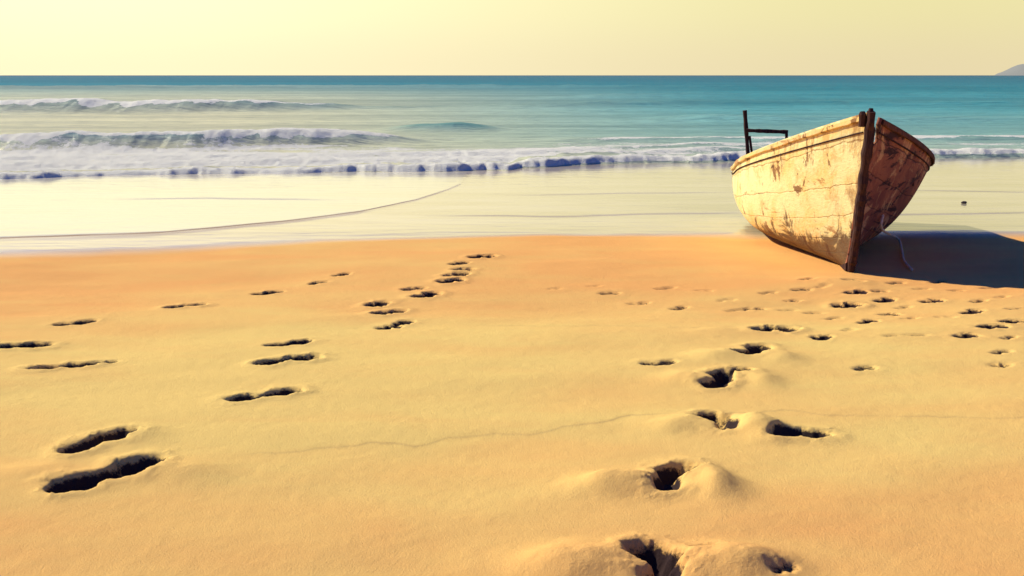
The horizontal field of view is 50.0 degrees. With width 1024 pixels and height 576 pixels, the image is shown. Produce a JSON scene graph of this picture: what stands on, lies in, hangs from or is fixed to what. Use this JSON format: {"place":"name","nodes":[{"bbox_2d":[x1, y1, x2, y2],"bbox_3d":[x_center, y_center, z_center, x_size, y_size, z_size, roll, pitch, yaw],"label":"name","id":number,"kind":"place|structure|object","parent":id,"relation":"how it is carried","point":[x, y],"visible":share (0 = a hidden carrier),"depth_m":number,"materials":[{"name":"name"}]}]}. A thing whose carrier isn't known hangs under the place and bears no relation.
{"place":"outdoors","nodes":[
{"label":"outdoors","id":0,"kind":"place"},
{"bbox_2d":[0,157,1023,575],"bbox_3d":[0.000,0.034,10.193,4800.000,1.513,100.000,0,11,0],"label":"sand","id":1,"kind":"structure","parent":0,"point":[504,413],"depth_m":4.67,"materials":[{"name":"beige sand"}]},
{"bbox_2d":[0,340,59,348],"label":"footprint","id":2,"kind":"object","parent":1,"relation":"on","point":[33,344],"visible":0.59,"depth_m":5.36},
{"bbox_2d":[22,360,99,369],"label":"footprint","id":3,"kind":"object","parent":1,"relation":"on","point":[76,364],"visible":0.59,"depth_m":4.91},
{"bbox_2d":[49,318,101,326],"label":"footprint","id":4,"kind":"object","parent":1,"relation":"on","point":[76,322],"visible":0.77,"depth_m":5.88},
{"bbox_2d":[51,424,145,453],"bbox_3d":[-1.452,0.550,3.868,0.193,0.059,0.358,9,14,40],"label":"footprint","id":5,"kind":"object","parent":1,"relation":"on","point":[94,439],"visible":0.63,"depth_m":3.89},
{"bbox_2d":[40,451,171,493],"bbox_3d":[-1.309,0.618,3.559,0.440,0.075,0.214,-10,15,-43],"label":"footprint","id":6,"kind":"object","parent":1,"relation":"on","point":[122,467],"visible":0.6,"depth_m":3.56},
{"bbox_2d":[90,359,123,364],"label":"footprint","id":7,"kind":"object","parent":1,"relation":"on","point":[107,361],"visible":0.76,"depth_m":5.01},
{"bbox_2d":[159,302,210,307],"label":"footprint","id":8,"kind":"object","parent":1,"relation":"on","point":[182,305],"visible":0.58,"depth_m":6.39},
{"bbox_2d":[218,386,306,401],"bbox_3d":[-0.999,0.448,4.446,0.360,0.050,0.165,-8,14,-36],"label":"footprint","id":9,"kind":"object","parent":1,"relation":"on","point":[268,392],"visible":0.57,"depth_m":4.46},
{"bbox_2d":[248,289,287,295],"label":"footprint","id":10,"kind":"object","parent":1,"relation":"on","point":[270,292],"visible":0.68,"depth_m":6.81},
{"bbox_2d":[249,351,326,365],"bbox_3d":[-1.025,0.346,5.007,0.373,0.061,0.199,-6,13,-29],"label":"footprint","id":11,"kind":"object","parent":1,"relation":"on","point":[281,359],"visible":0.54,"depth_m":5.05},
{"bbox_2d":[260,337,318,346],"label":"footprint","id":12,"kind":"object","parent":1,"relation":"on","point":[301,341],"visible":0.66,"depth_m":5.38},
{"bbox_2d":[303,279,331,284],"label":"footprint","id":13,"kind":"object","parent":1,"relation":"on","point":[324,281],"visible":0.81,"depth_m":7.09},
{"bbox_2d":[328,271,353,276],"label":"footprint","id":14,"kind":"object","parent":1,"relation":"on","point":[348,273],"visible":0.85,"depth_m":7.32},
{"bbox_2d":[360,300,394,306],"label":"footprint","id":15,"kind":"object","parent":1,"relation":"on","point":[379,303],"visible":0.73,"depth_m":6.42},
{"bbox_2d":[366,308,410,314],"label":"footprint","id":16,"kind":"object","parent":1,"relation":"on","point":[389,311],"visible":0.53,"depth_m":6.21},
{"bbox_2d":[372,324,406,329],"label":"footprint","id":17,"kind":"object","parent":1,"relation":"on","point":[384,327],"visible":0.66,"depth_m":5.77},
{"bbox_2d":[388,319,418,326],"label":"footprint","id":18,"kind":"object","parent":1,"relation":"on","point":[403,322],"visible":0.82,"depth_m":5.91},
{"bbox_2d":[397,285,429,290],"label":"footprint","id":19,"kind":"object","parent":1,"relation":"on","point":[413,288],"visible":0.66,"depth_m":6.87},
{"bbox_2d":[408,290,444,297],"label":"footprint","id":20,"kind":"object","parent":1,"relation":"on","point":[428,294],"visible":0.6,"depth_m":6.69},
{"bbox_2d":[432,276,467,283],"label":"footprint","id":21,"kind":"object","parent":1,"relation":"on","point":[453,279],"visible":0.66,"depth_m":7.09},
{"bbox_2d":[439,270,471,276],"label":"footprint","id":22,"kind":"object","parent":1,"relation":"on","point":[452,273],"visible":0.65,"depth_m":7.29},
{"bbox_2d":[445,260,473,264],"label":"footprint","id":23,"kind":"object","parent":1,"relation":"on","point":[457,262],"visible":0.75,"depth_m":7.67},
{"bbox_2d":[447,266,477,270],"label":"footprint","id":24,"kind":"object","parent":1,"relation":"on","point":[458,268],"visible":0.79,"depth_m":7.45},
{"bbox_2d":[464,253,498,258],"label":"footprint","id":25,"kind":"object","parent":1,"relation":"on","point":[484,255],"visible":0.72,"depth_m":7.91},
{"bbox_2d":[542,286,564,290],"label":"footprint","id":26,"kind":"object","parent":1,"relation":"on","point":[553,288],"visible":1,"depth_m":6.84},
{"bbox_2d":[583,284,605,287],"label":"footprint","id":27,"kind":"object","parent":1,"relation":"on","point":[597,285],"visible":1,"depth_m":6.92},
{"bbox_2d":[594,290,624,294],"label":"footprint","id":28,"kind":"object","parent":1,"relation":"on","point":[613,292],"visible":0.97,"depth_m":6.74},
{"bbox_2d":[623,300,653,305],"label":"footprint","id":29,"kind":"object","parent":1,"relation":"on","point":[642,302],"visible":0.98,"depth_m":6.49},
{"bbox_2d":[617,535,691,575],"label":"footprint","id":30,"kind":"object","parent":1,"relation":"on","point":[657,557],"visible":0.91,"depth_m":3.02},
{"bbox_2d":[636,357,682,366],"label":"footprint","id":31,"kind":"object","parent":1,"relation":"on","point":[661,362],"visible":0.85,"depth_m":4.95},
{"bbox_2d":[651,285,679,289],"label":"footprint","id":32,"kind":"object","parent":1,"relation":"on","point":[665,287],"visible":0.96,"depth_m":6.88},
{"bbox_2d":[645,457,708,491],"bbox_3d":[0.537,0.613,3.538,0.235,0.106,0.332,0,11,0],"label":"footprint","id":33,"kind":"object","parent":1,"relation":"on","point":[670,475],"visible":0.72,"depth_m":3.63},
{"bbox_2d":[666,305,692,310],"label":"footprint","id":34,"kind":"object","parent":1,"relation":"on","point":[681,307],"visible":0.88,"depth_m":6.36},
{"bbox_2d":[691,289,718,291],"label":"footprint","id":35,"kind":"object","parent":1,"relation":"on","point":[704,290],"visible":1,"depth_m":6.79},
{"bbox_2d":[694,369,738,388],"bbox_3d":[0.866,0.406,4.633,0.166,0.072,0.274,5,12,23],"label":"footprint","id":36,"kind":"object","parent":1,"relation":"on","point":[711,381],"visible":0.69,"depth_m":4.63},
{"bbox_2d":[688,409,745,430],"bbox_3d":[0.764,0.503,4.104,0.201,0.093,0.259,0,11,0],"label":"footprint","id":37,"kind":"object","parent":1,"relation":"on","point":[721,420],"visible":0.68,"depth_m":4.17},
{"bbox_2d":[714,297,740,302],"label":"footprint","id":38,"kind":"object","parent":1,"relation":"on","point":[723,299],"visible":1,"depth_m":6.53},
{"bbox_2d":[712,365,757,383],"bbox_3d":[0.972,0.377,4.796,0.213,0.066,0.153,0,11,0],"label":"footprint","id":39,"kind":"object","parent":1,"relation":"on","point":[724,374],"visible":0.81,"depth_m":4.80},
{"bbox_2d":[720,307,752,312],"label":"footprint","id":40,"kind":"object","parent":1,"relation":"on","point":[737,309],"visible":0.91,"depth_m":6.29},
{"bbox_2d":[728,342,775,355],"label":"footprint","id":41,"kind":"object","parent":1,"relation":"on","point":[751,348],"visible":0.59,"depth_m":5.26},
{"bbox_2d":[739,306,771,310],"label":"footprint","id":42,"kind":"object","parent":1,"relation":"on","point":[757,308],"visible":0.87,"depth_m":6.35},
{"bbox_2d":[755,290,780,295],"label":"footprint","id":43,"kind":"object","parent":1,"relation":"on","point":[766,292],"visible":1,"depth_m":6.72},
{"bbox_2d":[746,324,803,332],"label":"footprint","id":44,"kind":"object","parent":1,"relation":"on","point":[772,328],"visible":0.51,"depth_m":5.71},
{"bbox_2d":[760,552,807,575],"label":"footprint","id":45,"kind":"object","parent":1,"relation":"on","point":[771,564],"visible":1,"depth_m":2.88},
{"bbox_2d":[774,308,802,311],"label":"footprint","id":46,"kind":"object","parent":1,"relation":"on","point":[791,309],"visible":0.96,"depth_m":6.31},
{"bbox_2d":[780,298,804,302],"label":"footprint","id":47,"kind":"object","parent":1,"relation":"on","point":[791,300],"visible":0.98,"depth_m":6.52},
{"bbox_2d":[761,418,837,438],"bbox_3d":[1.032,0.524,3.956,0.292,0.086,0.146,0,11,0],"label":"footprint","id":48,"kind":"object","parent":1,"relation":"on","point":[775,427],"visible":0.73,"depth_m":3.99},
{"bbox_2d":[786,287,815,291],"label":"footprint","id":49,"kind":"object","parent":1,"relation":"on","point":[805,289],"visible":0.98,"depth_m":6.82},
{"bbox_2d":[795,277,819,280],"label":"footprint","id":50,"kind":"object","parent":1,"relation":"on","point":[805,278],"visible":0.94,"depth_m":7.09},
{"bbox_2d":[799,311,829,314],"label":"footprint","id":51,"kind":"object","parent":1,"relation":"on","point":[814,312],"visible":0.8,"depth_m":6.23},
{"bbox_2d":[805,333,839,340],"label":"footprint","id":52,"kind":"object","parent":1,"relation":"on","point":[823,337],"visible":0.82,"depth_m":5.48},
{"bbox_2d":[810,281,834,288],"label":"footprint","id":53,"kind":"object","parent":1,"relation":"on","point":[824,285],"visible":1,"depth_m":6.92},
{"bbox_2d":[731,108,934,272],"bbox_3d":[2.550,-0.850,8.584,1.551,1.179,2.983,4,11,7],"label":"rowing boat","id":54,"kind":"object","parent":1,"relation":"on","point":[834,191],"visible":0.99,"depth_m":7.74,"materials":[{"name":"paint"}]},
{"bbox_2d":[880,214,912,270],"bbox_3d":[2.814,-0.402,8.117,0.216,0.334,1.339,3,11,15],"label":"rope","id":55,"kind":"object","parent":54,"relation":"attached to","point":[901,248],"visible":1,"depth_m":7.96,"materials":[{"name":"grey fabric"}]},
{"bbox_2d":[820,316,848,319],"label":"footprint","id":56,"kind":"object","parent":1,"relation":"on","point":[834,317],"visible":0.94,"depth_m":6.01},
{"bbox_2d":[828,301,866,308],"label":"footprint","id":57,"kind":"object","parent":1,"relation":"on","point":[846,304],"visible":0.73,"depth_m":6.43},
{"bbox_2d":[836,327,863,332],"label":"footprint","id":58,"kind":"object","parent":1,"relation":"on","point":[850,329],"visible":1,"depth_m":5.63},
{"bbox_2d":[838,277,869,281],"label":"footprint","id":59,"kind":"object","parent":1,"relation":"on","point":[851,279],"visible":0.97,"depth_m":7.05},
{"bbox_2d":[841,288,873,294],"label":"footprint","id":60,"kind":"object","parent":1,"relation":"on","point":[856,292],"visible":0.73,"depth_m":6.77},
{"bbox_2d":[848,363,883,371],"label":"footprint","id":61,"kind":"object","parent":1,"relation":"on","point":[864,367],"visible":0.94,"depth_m":4.87},
{"bbox_2d":[852,318,882,323],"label":"footprint","id":62,"kind":"object","parent":1,"relation":"on","point":[866,320],"visible":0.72,"depth_m":5.92},
{"bbox_2d":[866,288,892,292],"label":"footprint","id":63,"kind":"object","parent":1,"relation":"on","point":[878,290],"visible":0.95,"depth_m":6.81},
{"bbox_2d":[869,296,899,302],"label":"footprint","id":64,"kind":"object","parent":1,"relation":"on","point":[883,299],"visible":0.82,"depth_m":6.57},
{"bbox_2d":[874,312,906,315],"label":"footprint","id":65,"kind":"object","parent":1,"relation":"on","point":[889,313],"visible":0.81,"depth_m":6.13},
{"bbox_2d":[884,280,908,284],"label":"footprint","id":66,"kind":"object","parent":1,"relation":"on","point":[892,282],"visible":0.95,"depth_m":7.07},
{"bbox_2d":[890,304,916,309],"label":"footprint","id":67,"kind":"object","parent":1,"relation":"on","point":[904,307],"visible":0.99,"depth_m":6.34},
{"bbox_2d":[878,332,933,337],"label":"footprint","id":68,"kind":"object","parent":1,"relation":"on","point":[911,334],"visible":0.98,"depth_m":5.47},
{"bbox_2d":[897,316,923,319],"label":"footprint","id":69,"kind":"object","parent":1,"relation":"on","point":[910,317],"visible":0.94,"depth_m":5.98},
{"bbox_2d":[907,287,935,289],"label":"footprint","id":70,"kind":"object","parent":1,"relation":"on","point":[920,288],"visible":0.99,"depth_m":6.88},
{"bbox_2d":[916,298,946,303],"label":"footprint","id":71,"kind":"object","parent":1,"relation":"on","point":[930,300],"visible":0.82,"depth_m":6.50},
{"bbox_2d":[927,279,951,283],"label":"footprint","id":72,"kind":"object","parent":1,"relation":"on","point":[938,281],"visible":0.96,"depth_m":7.15},
{"bbox_2d":[930,315,962,318],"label":"footprint","id":73,"kind":"object","parent":1,"relation":"on","point":[948,316],"visible":0.99,"depth_m":5.98},
{"bbox_2d":[944,288,968,291],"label":"footprint","id":74,"kind":"object","parent":1,"relation":"on","point":[956,290],"visible":0.98,"depth_m":6.82},
{"bbox_2d":[948,331,985,338],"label":"footprint","id":75,"kind":"object","parent":1,"relation":"on","point":[964,335],"visible":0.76,"depth_m":5.47},
{"bbox_2d":[955,308,987,314],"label":"footprint","id":76,"kind":"object","parent":1,"relation":"on","point":[972,311],"visible":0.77,"depth_m":6.13},
{"bbox_2d":[966,298,990,303],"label":"footprint","id":77,"kind":"object","parent":1,"relation":"on","point":[977,300],"visible":0.98,"depth_m":6.44},
{"bbox_2d":[975,286,1007,289],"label":"footprint","id":78,"kind":"object","parent":1,"relation":"on","point":[991,287],"visible":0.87,"depth_m":6.90},
{"bbox_2d":[970,323,1013,329],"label":"footprint","id":79,"kind":"object","parent":1,"relation":"on","point":[990,326],"visible":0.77,"depth_m":5.69},
{"bbox_2d":[982,360,1017,368],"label":"footprint","id":80,"kind":"object","parent":1,"relation":"on","point":[1001,364],"visible":1,"depth_m":4.88},
{"bbox_2d":[989,294,1012,298],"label":"footprint","id":81,"kind":"object","parent":1,"relation":"on","point":[1001,296],"visible":1,"depth_m":6.55},
{"bbox_2d":[985,348,1017,354],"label":"footprint","id":82,"kind":"object","parent":1,"relation":"on","point":[1003,351],"visible":0.98,"depth_m":5.11},
{"bbox_2d":[995,318,1023,323],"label":"footprint","id":83,"kind":"object","parent":1,"relation":"on","point":[1012,321],"visible":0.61,"depth_m":5.84},
{"bbox_2d":[996,334,1022,339],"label":"footprint","id":84,"kind":"object","parent":1,"relation":"on","point":[1010,337],"visible":0.96,"depth_m":5.42},
{"bbox_2d":[1002,307,1023,309],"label":"footprint","id":85,"kind":"object","parent":1,"relation":"on","point":[1013,308],"visible":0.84,"depth_m":6.17},
{"bbox_2d":[0,75,1023,179],"bbox_3d":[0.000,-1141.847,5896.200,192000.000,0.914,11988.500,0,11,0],"label":"sea","id":86,"kind":"structure","parent":0,"point":[53,126],"depth_m":34.16,"materials":[{"name":"liquid"}]},
{"bbox_2d":[0,0,1023,74],"label":"sky","id":87,"kind":"structure","parent":0,"point":[38,37],"materials":[{"name":"beige"}]},
{"bbox_2d":[996,64,1023,75],"bbox_3d":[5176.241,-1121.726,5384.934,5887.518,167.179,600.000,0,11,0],"label":"hills","id":88,"kind":"structure","parent":0,"point":[1017,70],"depth_m":5316.42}
]}

